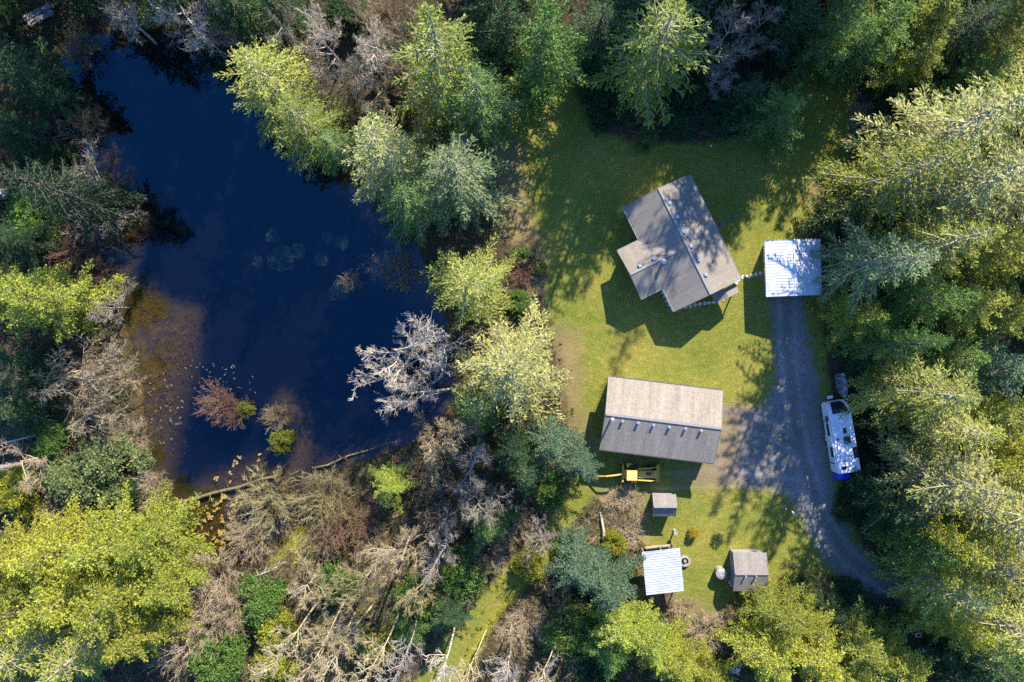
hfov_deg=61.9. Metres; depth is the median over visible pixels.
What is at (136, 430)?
brush shrub
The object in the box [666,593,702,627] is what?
brush shrub
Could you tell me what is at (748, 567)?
vented shed
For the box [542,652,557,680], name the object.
broken trunk
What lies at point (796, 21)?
cedar tree
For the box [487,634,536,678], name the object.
brush shrub
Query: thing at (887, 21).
cedar tree
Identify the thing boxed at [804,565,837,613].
brush shrub
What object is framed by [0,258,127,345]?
cedar tree
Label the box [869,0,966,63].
cedar tree
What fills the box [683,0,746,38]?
fir tree
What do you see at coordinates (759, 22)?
bare tree
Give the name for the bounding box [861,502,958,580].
cedar tree
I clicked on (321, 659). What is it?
alder tree
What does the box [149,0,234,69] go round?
bare tree
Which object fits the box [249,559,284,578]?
drift branch
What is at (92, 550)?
cedar tree
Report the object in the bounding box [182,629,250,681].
leafy shrub
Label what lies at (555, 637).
leafy shrub
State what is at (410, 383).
bare tree
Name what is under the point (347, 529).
brush shrub
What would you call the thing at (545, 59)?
cedar tree
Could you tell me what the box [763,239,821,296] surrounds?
carport
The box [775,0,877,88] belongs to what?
cedar tree
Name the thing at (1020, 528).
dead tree
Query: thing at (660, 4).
fir tree
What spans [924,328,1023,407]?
cedar tree
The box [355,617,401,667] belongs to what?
leafy shrub
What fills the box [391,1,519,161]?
fir tree
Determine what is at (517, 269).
brush shrub
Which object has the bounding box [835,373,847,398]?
rowing boat
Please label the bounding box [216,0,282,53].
cedar tree
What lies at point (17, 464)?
bare tree
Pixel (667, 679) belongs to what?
cedar tree
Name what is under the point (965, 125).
fir tree
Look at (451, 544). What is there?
ground ferns
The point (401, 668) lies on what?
alder tree
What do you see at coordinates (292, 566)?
brush shrub
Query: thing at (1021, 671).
cedar tree
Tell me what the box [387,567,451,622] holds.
leafy shrub
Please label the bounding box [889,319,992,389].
cedar tree
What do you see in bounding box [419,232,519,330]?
fir tree
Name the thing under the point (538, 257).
brush shrub
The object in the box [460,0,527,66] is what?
cedar tree
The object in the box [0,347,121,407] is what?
bare tree
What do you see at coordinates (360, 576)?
bare tree
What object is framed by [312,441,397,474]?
floating log
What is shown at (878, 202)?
fir tree
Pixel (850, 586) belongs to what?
leafy shrub
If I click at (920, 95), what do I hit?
leafy shrub
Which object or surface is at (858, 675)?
cedar tree
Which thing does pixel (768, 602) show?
cedar tree
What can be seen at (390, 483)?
cedar tree
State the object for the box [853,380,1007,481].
fir tree
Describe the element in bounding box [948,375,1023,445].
cedar tree
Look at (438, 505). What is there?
brush shrub
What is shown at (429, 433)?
bare tree
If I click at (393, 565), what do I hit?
bare tree
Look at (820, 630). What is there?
cedar tree
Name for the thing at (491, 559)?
brush shrub
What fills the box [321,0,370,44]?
leafy shrub
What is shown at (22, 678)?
cedar tree
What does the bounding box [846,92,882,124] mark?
brush shrub
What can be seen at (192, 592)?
dead brush
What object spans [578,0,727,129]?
fir tree
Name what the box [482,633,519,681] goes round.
alder tree
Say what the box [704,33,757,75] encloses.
bare tree
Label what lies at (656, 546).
log bench
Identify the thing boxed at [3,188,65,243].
leafy shrub
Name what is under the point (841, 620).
cedar tree
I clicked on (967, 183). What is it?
fir tree
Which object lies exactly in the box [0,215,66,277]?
cedar tree
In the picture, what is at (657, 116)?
brush shrub
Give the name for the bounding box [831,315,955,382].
cedar tree
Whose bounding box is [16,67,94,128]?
cedar tree
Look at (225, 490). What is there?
sunken log
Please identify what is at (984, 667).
cedar tree
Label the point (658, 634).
cedar tree
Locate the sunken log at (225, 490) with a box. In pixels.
[167,474,280,504]
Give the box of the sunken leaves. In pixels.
[67,91,421,556]
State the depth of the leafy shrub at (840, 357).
94.82 m
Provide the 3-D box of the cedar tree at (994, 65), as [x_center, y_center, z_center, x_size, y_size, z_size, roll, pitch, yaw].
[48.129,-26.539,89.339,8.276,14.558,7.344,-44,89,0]
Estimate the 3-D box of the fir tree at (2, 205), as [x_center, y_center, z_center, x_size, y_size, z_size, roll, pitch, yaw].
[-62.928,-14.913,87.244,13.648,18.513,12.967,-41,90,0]
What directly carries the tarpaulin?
on the lawn at (572, 181)
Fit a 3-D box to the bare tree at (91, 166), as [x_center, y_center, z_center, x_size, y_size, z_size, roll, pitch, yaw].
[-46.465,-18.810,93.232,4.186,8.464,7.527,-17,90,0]
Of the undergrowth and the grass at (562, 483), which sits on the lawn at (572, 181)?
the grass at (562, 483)
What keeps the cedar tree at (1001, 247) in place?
on the ground at (366, 490)
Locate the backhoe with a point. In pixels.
(631, 475)
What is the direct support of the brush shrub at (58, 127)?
on the ground at (366, 490)
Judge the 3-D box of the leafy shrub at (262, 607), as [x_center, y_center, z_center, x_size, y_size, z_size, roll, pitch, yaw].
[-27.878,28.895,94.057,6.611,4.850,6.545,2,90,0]
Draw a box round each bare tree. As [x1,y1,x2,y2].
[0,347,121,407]
[0,438,51,495]
[59,373,130,452]
[60,204,147,246]
[65,138,107,202]
[69,328,150,396]
[87,277,137,324]
[95,0,157,46]
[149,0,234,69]
[181,0,253,51]
[261,0,301,68]
[286,541,335,614]
[292,0,344,101]
[297,600,374,659]
[313,546,386,615]
[320,52,392,96]
[344,0,392,42]
[347,311,481,412]
[354,14,402,90]
[357,62,393,120]
[357,508,454,587]
[374,54,427,116]
[375,348,451,424]
[380,15,425,63]
[393,535,442,616]
[405,0,440,49]
[412,409,445,466]
[416,506,459,587]
[421,416,479,482]
[434,476,518,530]
[453,433,493,507]
[493,612,532,657]
[523,514,556,567]
[697,0,753,84]
[697,57,742,99]
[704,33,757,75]
[730,0,785,60]
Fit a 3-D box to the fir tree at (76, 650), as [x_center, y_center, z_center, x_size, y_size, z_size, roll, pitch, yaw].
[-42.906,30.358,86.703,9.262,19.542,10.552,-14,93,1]
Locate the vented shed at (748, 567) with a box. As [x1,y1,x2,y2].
[730,549,768,590]
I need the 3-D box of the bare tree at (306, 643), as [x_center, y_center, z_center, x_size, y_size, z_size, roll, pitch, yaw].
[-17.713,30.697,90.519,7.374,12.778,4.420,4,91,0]
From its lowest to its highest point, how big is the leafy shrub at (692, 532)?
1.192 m
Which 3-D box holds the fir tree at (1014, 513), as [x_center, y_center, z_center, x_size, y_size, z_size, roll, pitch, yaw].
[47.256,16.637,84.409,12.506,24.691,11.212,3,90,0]
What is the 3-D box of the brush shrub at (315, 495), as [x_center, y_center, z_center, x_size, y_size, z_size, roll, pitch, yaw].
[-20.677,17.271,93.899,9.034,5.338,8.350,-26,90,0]
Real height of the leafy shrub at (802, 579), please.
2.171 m
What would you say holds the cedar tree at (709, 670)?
on the ground at (366, 490)
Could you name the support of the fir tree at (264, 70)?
on the ground at (366, 490)
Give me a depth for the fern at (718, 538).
95.68 m
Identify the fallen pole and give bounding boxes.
[600,512,605,559]
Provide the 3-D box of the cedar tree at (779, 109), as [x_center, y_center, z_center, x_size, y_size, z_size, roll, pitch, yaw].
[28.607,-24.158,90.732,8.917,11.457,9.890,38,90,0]
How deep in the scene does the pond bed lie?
97.45 m
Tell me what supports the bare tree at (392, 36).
on the ground at (366, 490)
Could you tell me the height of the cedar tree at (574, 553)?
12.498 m
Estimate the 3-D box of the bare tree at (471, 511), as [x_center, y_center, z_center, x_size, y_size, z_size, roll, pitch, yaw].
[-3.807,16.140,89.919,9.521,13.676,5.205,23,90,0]
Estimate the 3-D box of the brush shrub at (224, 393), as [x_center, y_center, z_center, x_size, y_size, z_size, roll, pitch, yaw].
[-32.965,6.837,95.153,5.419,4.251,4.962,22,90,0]
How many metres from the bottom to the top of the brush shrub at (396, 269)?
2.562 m
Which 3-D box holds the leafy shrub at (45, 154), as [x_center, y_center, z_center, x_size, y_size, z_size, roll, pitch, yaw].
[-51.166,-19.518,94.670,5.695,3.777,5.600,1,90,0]
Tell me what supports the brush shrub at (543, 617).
on the ground at (366, 490)
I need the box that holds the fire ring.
[681,555,689,566]
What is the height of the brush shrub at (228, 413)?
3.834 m
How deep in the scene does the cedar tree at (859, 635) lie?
89.18 m
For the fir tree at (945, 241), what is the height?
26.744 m
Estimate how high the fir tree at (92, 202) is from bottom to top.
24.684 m
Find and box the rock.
[0,189,7,198]
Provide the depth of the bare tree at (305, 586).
90.26 m
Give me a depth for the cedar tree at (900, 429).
91.56 m
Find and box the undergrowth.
[0,0,1023,681]
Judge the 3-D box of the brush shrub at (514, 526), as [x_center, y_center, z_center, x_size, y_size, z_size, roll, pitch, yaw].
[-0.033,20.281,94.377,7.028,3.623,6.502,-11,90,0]
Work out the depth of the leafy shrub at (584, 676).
92.73 m
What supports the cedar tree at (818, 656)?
on the ground at (366, 490)
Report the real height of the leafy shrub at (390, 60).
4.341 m
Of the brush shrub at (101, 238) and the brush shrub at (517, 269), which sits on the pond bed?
the brush shrub at (101, 238)
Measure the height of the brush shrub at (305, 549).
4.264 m
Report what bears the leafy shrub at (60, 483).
on the ground at (366, 490)
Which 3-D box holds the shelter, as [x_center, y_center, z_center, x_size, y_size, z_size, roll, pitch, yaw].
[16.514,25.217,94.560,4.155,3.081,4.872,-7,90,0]
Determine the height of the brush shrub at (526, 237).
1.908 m
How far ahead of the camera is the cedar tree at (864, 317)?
90.32 m
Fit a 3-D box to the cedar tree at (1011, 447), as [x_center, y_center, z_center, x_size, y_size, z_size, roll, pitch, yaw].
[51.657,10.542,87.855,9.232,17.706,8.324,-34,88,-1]
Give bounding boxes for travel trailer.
[821,392,860,473]
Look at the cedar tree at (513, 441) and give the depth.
89.08 m
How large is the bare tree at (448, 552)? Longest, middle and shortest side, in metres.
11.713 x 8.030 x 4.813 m
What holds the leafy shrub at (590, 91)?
on the ground at (366, 490)
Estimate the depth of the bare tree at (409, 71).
88.79 m
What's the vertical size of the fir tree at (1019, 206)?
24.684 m
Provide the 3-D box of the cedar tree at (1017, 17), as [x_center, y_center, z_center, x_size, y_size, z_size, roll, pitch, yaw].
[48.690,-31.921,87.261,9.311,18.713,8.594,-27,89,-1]
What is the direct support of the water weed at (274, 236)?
in the water
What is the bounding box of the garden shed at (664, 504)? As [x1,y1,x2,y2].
[652,493,676,516]
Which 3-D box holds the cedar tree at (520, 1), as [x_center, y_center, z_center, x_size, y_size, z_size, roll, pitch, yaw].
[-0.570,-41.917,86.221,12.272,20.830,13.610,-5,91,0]
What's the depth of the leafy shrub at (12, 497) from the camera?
93.45 m
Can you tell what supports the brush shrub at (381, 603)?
on the ground at (366, 490)
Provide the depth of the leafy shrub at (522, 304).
94.64 m
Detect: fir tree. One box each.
[0,152,148,240]
[0,192,15,222]
[0,576,104,680]
[34,585,156,681]
[101,0,174,29]
[154,0,229,22]
[213,30,341,155]
[268,86,363,180]
[313,121,363,175]
[341,108,438,206]
[376,164,465,251]
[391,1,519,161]
[411,119,527,235]
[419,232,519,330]
[442,61,534,169]
[442,384,506,442]
[449,291,573,429]
[558,0,634,79]
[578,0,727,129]
[617,0,695,15]
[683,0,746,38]
[720,0,821,28]
[800,127,974,239]
[810,212,942,317]
[839,76,1023,230]
[839,328,984,440]
[846,202,1007,294]
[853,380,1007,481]
[859,128,1023,253]
[864,533,998,623]
[866,412,1018,529]
[896,0,1013,89]
[899,60,1023,189]
[903,453,1023,557]
[912,570,1023,666]
[913,139,1023,247]
[917,510,1023,606]
[950,35,1023,104]
[1011,24,1023,53]
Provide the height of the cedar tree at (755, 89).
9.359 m
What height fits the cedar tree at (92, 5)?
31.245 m
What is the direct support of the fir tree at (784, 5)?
on the ground at (366, 490)
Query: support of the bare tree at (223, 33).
on the ground at (366, 490)
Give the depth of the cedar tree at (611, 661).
89.66 m
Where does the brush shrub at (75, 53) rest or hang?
on the pond bed
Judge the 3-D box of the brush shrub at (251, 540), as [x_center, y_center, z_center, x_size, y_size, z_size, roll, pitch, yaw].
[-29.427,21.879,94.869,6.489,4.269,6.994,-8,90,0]
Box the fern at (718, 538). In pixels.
[710,532,724,546]
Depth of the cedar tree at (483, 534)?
92.01 m
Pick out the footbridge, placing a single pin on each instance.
(34, 20)
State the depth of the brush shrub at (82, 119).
95.13 m
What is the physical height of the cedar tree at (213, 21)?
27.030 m
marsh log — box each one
[0,412,105,444]
[0,519,38,536]
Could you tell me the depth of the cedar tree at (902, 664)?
88.43 m
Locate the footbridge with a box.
[22,3,53,26]
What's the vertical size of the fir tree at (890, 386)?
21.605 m
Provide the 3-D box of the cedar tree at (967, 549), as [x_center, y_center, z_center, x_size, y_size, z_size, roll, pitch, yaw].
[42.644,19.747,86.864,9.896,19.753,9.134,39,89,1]
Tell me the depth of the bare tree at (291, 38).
87.47 m
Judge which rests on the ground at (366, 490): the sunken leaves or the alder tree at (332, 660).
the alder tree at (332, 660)
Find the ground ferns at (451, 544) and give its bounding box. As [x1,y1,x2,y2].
[0,480,579,681]
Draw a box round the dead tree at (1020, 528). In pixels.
[969,497,1023,557]
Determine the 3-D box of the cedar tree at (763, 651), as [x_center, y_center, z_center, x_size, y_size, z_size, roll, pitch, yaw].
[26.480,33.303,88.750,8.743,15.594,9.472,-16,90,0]
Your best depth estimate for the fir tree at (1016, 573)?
81.82 m
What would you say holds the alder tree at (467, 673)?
on the ground at (366, 490)
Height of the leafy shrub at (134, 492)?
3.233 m
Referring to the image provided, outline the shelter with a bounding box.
[640,544,683,594]
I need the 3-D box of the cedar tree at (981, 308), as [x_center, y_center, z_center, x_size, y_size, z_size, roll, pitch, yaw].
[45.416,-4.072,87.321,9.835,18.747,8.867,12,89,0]
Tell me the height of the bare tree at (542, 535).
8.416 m
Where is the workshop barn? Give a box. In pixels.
[599,375,722,463]
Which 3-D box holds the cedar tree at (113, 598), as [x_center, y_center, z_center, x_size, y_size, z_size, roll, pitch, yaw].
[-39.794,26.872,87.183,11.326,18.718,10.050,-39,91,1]
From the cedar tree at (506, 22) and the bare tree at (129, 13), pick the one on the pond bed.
the bare tree at (129, 13)
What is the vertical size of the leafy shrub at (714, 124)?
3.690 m
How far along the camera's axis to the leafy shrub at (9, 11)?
93.14 m
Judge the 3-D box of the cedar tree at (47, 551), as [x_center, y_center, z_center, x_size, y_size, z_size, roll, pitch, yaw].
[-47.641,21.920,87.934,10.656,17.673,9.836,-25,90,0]
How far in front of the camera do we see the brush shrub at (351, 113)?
94.19 m
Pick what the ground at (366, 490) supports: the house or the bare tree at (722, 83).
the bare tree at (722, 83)
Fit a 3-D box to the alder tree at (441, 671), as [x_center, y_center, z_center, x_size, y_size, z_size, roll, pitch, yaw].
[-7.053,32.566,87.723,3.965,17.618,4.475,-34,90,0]
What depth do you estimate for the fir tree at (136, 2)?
90.50 m
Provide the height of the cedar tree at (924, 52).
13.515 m
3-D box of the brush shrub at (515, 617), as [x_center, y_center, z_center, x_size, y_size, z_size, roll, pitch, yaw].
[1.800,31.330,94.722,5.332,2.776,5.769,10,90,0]
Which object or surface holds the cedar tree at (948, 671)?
on the ground at (366, 490)
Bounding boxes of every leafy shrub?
[0,0,22,39]
[0,459,48,527]
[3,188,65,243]
[26,140,76,189]
[27,419,71,462]
[36,445,101,507]
[64,430,156,511]
[116,472,144,508]
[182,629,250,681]
[232,571,290,633]
[235,401,256,418]
[247,609,299,654]
[248,644,298,681]
[266,429,296,454]
[309,557,361,606]
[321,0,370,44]
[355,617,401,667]
[365,34,413,88]
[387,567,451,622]
[434,539,490,602]
[506,289,530,318]
[509,548,547,585]
[513,243,536,266]
[531,259,548,274]
[531,473,568,512]
[539,596,595,671]
[569,641,629,681]
[574,50,622,101]
[582,79,641,137]
[600,528,627,556]
[633,124,660,154]
[655,97,703,142]
[665,65,714,127]
[688,526,699,538]
[697,90,750,142]
[773,570,820,606]
[825,255,857,285]
[826,574,867,612]
[827,322,865,361]
[829,486,866,523]
[855,65,915,121]
[855,103,909,150]
[862,431,882,451]
[882,71,942,129]
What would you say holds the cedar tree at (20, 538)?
on the ground at (366, 490)
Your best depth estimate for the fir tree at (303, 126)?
86.99 m
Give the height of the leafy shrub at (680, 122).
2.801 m
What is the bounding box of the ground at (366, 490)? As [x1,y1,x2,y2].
[0,0,1023,681]
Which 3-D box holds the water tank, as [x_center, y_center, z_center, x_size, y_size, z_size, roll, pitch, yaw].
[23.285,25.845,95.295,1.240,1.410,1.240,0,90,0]
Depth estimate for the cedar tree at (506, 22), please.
83.79 m
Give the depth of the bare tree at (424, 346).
88.21 m
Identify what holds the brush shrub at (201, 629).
on the ground at (366, 490)
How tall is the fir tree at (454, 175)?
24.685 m
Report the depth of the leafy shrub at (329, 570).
93.49 m
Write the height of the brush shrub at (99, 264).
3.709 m
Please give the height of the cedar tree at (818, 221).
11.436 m
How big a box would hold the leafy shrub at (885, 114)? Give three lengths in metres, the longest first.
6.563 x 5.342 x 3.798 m
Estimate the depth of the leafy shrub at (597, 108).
94.11 m
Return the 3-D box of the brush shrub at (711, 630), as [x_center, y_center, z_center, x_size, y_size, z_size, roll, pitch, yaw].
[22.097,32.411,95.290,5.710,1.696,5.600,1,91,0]
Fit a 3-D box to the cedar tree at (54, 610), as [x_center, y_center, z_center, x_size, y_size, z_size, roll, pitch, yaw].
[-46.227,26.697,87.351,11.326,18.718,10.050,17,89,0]
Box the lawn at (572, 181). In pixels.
[420,67,873,681]
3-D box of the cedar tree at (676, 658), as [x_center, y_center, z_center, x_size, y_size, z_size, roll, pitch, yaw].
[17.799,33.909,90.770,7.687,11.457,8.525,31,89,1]
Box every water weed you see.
[252,256,261,265]
[266,228,279,242]
[267,245,293,271]
[289,243,304,258]
[314,252,327,266]
[322,232,333,243]
[330,280,350,300]
[334,235,348,250]
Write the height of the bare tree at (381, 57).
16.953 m
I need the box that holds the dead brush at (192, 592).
[0,266,605,681]
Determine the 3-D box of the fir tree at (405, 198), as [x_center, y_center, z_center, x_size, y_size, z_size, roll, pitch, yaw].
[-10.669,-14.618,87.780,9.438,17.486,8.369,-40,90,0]
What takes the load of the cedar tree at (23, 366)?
on the ground at (366, 490)
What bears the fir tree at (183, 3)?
on the ground at (366, 490)
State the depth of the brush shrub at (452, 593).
93.90 m
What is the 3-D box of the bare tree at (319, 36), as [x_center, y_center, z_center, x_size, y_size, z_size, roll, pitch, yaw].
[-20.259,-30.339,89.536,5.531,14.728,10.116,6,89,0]
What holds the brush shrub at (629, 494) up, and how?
on the lawn at (572, 181)
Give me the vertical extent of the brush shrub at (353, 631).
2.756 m
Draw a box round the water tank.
[714,566,726,578]
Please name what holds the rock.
on the ground at (366, 490)
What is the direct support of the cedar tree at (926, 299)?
on the ground at (366, 490)
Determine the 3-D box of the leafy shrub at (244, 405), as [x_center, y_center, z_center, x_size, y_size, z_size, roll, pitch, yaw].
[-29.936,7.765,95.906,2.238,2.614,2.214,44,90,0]
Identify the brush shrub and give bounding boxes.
[27,106,71,151]
[32,484,88,530]
[34,220,100,277]
[50,18,102,72]
[51,98,109,152]
[65,247,113,297]
[75,209,128,252]
[99,413,151,464]
[127,463,172,509]
[140,630,195,681]
[157,584,242,678]
[179,544,245,620]
[192,378,243,426]
[195,581,251,643]
[213,388,254,430]
[219,507,272,572]
[223,461,300,539]
[257,403,290,430]
[262,544,311,592]
[284,462,358,535]
[290,514,344,570]
[315,494,377,559]
[321,605,375,658]
[336,268,366,292]
[337,90,381,133]
[348,522,391,564]
[358,249,395,286]
[362,589,407,635]
[364,0,409,37]
[375,250,423,292]
[396,442,449,503]
[414,473,476,536]
[427,560,475,610]
[457,536,509,579]
[484,498,539,550]
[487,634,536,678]
[505,258,535,287]
[508,599,549,649]
[509,229,542,259]
[520,239,547,272]
[527,588,588,656]
[536,563,575,601]
[541,633,600,681]
[596,485,627,519]
[606,512,631,534]
[611,107,650,141]
[612,483,646,517]
[617,519,649,549]
[625,88,681,133]
[631,505,649,526]
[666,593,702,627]
[687,607,731,650]
[688,107,721,139]
[721,597,750,631]
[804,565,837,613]
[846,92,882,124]
[846,114,873,141]
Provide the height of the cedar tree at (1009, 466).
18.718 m
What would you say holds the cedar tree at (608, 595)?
on the ground at (366, 490)
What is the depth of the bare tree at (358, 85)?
90.24 m
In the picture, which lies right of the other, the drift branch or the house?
the house
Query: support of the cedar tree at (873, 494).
on the ground at (366, 490)
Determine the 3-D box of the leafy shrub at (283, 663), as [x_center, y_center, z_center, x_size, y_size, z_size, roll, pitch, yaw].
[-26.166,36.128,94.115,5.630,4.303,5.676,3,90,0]
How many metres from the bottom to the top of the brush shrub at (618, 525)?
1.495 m
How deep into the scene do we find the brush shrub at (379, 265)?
96.39 m
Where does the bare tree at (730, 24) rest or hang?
on the ground at (366, 490)
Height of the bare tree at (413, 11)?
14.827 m
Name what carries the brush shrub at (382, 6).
on the ground at (366, 490)
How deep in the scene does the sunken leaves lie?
96.50 m
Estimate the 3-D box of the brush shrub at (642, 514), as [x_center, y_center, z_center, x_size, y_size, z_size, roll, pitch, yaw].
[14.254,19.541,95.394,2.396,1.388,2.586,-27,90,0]
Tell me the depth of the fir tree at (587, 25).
87.28 m
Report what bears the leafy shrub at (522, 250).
on the ground at (366, 490)
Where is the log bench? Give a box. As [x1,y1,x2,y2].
[645,544,669,549]
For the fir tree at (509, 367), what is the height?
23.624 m
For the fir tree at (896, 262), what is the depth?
85.83 m
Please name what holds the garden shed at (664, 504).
on the lawn at (572, 181)
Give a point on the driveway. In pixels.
(777, 442)
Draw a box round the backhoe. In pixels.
[592,461,659,483]
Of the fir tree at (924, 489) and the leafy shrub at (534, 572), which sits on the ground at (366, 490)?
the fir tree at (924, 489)
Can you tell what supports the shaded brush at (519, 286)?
on the ground at (366, 490)
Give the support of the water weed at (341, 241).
in the water
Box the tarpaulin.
[832,471,851,479]
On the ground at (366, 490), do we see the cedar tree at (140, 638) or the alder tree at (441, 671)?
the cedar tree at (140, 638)
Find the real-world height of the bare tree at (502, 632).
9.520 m
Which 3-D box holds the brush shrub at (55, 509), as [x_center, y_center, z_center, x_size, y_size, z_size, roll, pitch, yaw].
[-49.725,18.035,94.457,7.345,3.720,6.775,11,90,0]
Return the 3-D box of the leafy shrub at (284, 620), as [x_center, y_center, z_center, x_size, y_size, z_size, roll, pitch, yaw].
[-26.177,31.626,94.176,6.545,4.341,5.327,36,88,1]
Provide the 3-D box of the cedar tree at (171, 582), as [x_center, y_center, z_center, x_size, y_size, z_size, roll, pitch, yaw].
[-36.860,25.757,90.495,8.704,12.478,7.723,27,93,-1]
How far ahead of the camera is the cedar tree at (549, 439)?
89.67 m
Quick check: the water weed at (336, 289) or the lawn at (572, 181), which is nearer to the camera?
the lawn at (572, 181)
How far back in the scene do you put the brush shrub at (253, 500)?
94.85 m
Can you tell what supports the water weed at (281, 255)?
in the water
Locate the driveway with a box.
[697,295,969,610]
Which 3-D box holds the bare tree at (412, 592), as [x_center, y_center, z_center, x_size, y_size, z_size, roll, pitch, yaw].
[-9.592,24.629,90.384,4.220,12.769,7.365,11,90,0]
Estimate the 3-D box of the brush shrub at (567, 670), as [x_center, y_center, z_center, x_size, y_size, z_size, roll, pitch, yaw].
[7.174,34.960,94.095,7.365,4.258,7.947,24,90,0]
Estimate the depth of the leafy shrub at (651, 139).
94.99 m
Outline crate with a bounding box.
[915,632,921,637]
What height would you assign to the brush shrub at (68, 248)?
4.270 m
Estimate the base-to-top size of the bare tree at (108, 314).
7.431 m
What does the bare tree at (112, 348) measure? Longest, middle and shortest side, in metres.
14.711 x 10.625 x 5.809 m
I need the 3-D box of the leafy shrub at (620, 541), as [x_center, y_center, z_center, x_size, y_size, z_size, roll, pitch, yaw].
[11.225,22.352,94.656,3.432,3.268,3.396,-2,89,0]
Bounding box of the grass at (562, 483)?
[286,61,883,678]
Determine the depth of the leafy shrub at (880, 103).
93.54 m
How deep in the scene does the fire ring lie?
95.62 m
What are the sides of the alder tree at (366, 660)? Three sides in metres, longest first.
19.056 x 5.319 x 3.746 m
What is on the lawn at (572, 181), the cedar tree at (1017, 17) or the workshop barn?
the workshop barn
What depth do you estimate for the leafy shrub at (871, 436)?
94.75 m
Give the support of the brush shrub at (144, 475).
on the ground at (366, 490)
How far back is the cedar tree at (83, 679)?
91.22 m
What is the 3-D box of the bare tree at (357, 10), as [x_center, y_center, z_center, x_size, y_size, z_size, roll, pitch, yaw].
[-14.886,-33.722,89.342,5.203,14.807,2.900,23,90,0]
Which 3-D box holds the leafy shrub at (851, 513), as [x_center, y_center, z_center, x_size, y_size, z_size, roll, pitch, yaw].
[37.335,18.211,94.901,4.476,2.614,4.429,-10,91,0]
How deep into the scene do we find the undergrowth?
95.78 m
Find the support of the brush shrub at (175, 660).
on the ground at (366, 490)
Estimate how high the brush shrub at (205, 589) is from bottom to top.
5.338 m
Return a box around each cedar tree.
[0,32,93,111]
[0,107,61,165]
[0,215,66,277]
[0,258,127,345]
[0,259,74,342]
[0,346,61,406]
[0,388,66,442]
[0,494,112,592]
[0,507,75,596]
[0,569,78,649]
[0,634,68,681]
[5,560,128,637]
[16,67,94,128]
[38,641,115,681]
[54,0,116,27]
[59,480,172,579]
[61,545,194,647]
[96,595,202,668]
[100,477,218,579]
[133,545,223,612]
[201,0,270,37]
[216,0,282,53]
[256,0,317,53]
[367,460,421,513]
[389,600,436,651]
[430,590,475,643]
[459,496,522,553]
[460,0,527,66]
[472,0,543,103]
[490,420,535,479]
[494,441,553,503]
[496,0,596,120]
[515,0,530,11]
[520,409,586,469]
[540,515,611,596]
[548,432,603,483]
[570,538,645,624]
[573,619,635,681]
[576,581,654,654]
[597,0,652,57]
[614,588,679,669]
[633,615,705,681]
[650,650,687,681]
[680,636,741,681]
[707,65,770,126]
[710,606,806,681]
[726,77,813,166]
[737,572,813,647]
[742,0,825,83]
[765,608,845,681]
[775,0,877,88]
[783,583,840,647]
[795,628,889,681]
[798,184,876,244]
[810,282,894,356]
[811,17,881,94]
[811,577,851,630]
[814,582,894,672]
[818,0,919,89]
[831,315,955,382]
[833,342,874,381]
[840,462,932,539]
[852,271,983,339]
[859,18,950,109]
[859,605,939,681]
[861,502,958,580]
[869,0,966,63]
[870,411,934,456]
[870,497,995,590]
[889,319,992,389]
[890,579,999,662]
[900,269,1013,342]
[903,212,1023,291]
[907,437,1023,497]
[912,49,1016,119]
[912,638,977,681]
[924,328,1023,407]
[926,630,1023,681]
[934,223,1023,293]
[938,0,1023,71]
[946,267,1023,352]
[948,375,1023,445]
[973,398,1023,465]
[973,629,1023,681]
[975,517,1023,583]
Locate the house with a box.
[617,174,741,311]
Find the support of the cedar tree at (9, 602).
on the ground at (366, 490)
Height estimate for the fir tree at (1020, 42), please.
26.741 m
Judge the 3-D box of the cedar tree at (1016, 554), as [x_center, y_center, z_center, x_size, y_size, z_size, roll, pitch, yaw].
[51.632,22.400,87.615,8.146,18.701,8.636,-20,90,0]
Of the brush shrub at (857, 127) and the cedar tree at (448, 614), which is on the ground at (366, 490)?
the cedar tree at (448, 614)
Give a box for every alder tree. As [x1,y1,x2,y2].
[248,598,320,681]
[282,597,347,681]
[308,599,377,681]
[340,613,399,681]
[371,620,424,681]
[420,624,464,681]
[455,629,486,681]
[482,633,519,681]
[529,649,560,681]
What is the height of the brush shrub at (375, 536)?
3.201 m
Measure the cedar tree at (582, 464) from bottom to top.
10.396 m
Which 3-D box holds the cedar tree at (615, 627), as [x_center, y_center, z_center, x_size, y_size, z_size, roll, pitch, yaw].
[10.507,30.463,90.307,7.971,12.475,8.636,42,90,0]
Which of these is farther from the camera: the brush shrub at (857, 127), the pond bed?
the pond bed
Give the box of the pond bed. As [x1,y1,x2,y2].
[59,26,451,567]
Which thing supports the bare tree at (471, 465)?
on the ground at (366, 490)
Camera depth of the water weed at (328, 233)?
96.52 m
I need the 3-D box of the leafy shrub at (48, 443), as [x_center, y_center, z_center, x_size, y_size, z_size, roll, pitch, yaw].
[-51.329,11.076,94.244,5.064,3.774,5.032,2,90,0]
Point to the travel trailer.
(840, 441)
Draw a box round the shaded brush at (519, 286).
[1,0,1023,307]
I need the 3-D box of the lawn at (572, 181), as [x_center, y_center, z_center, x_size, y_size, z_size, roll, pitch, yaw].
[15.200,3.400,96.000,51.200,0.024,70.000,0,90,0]

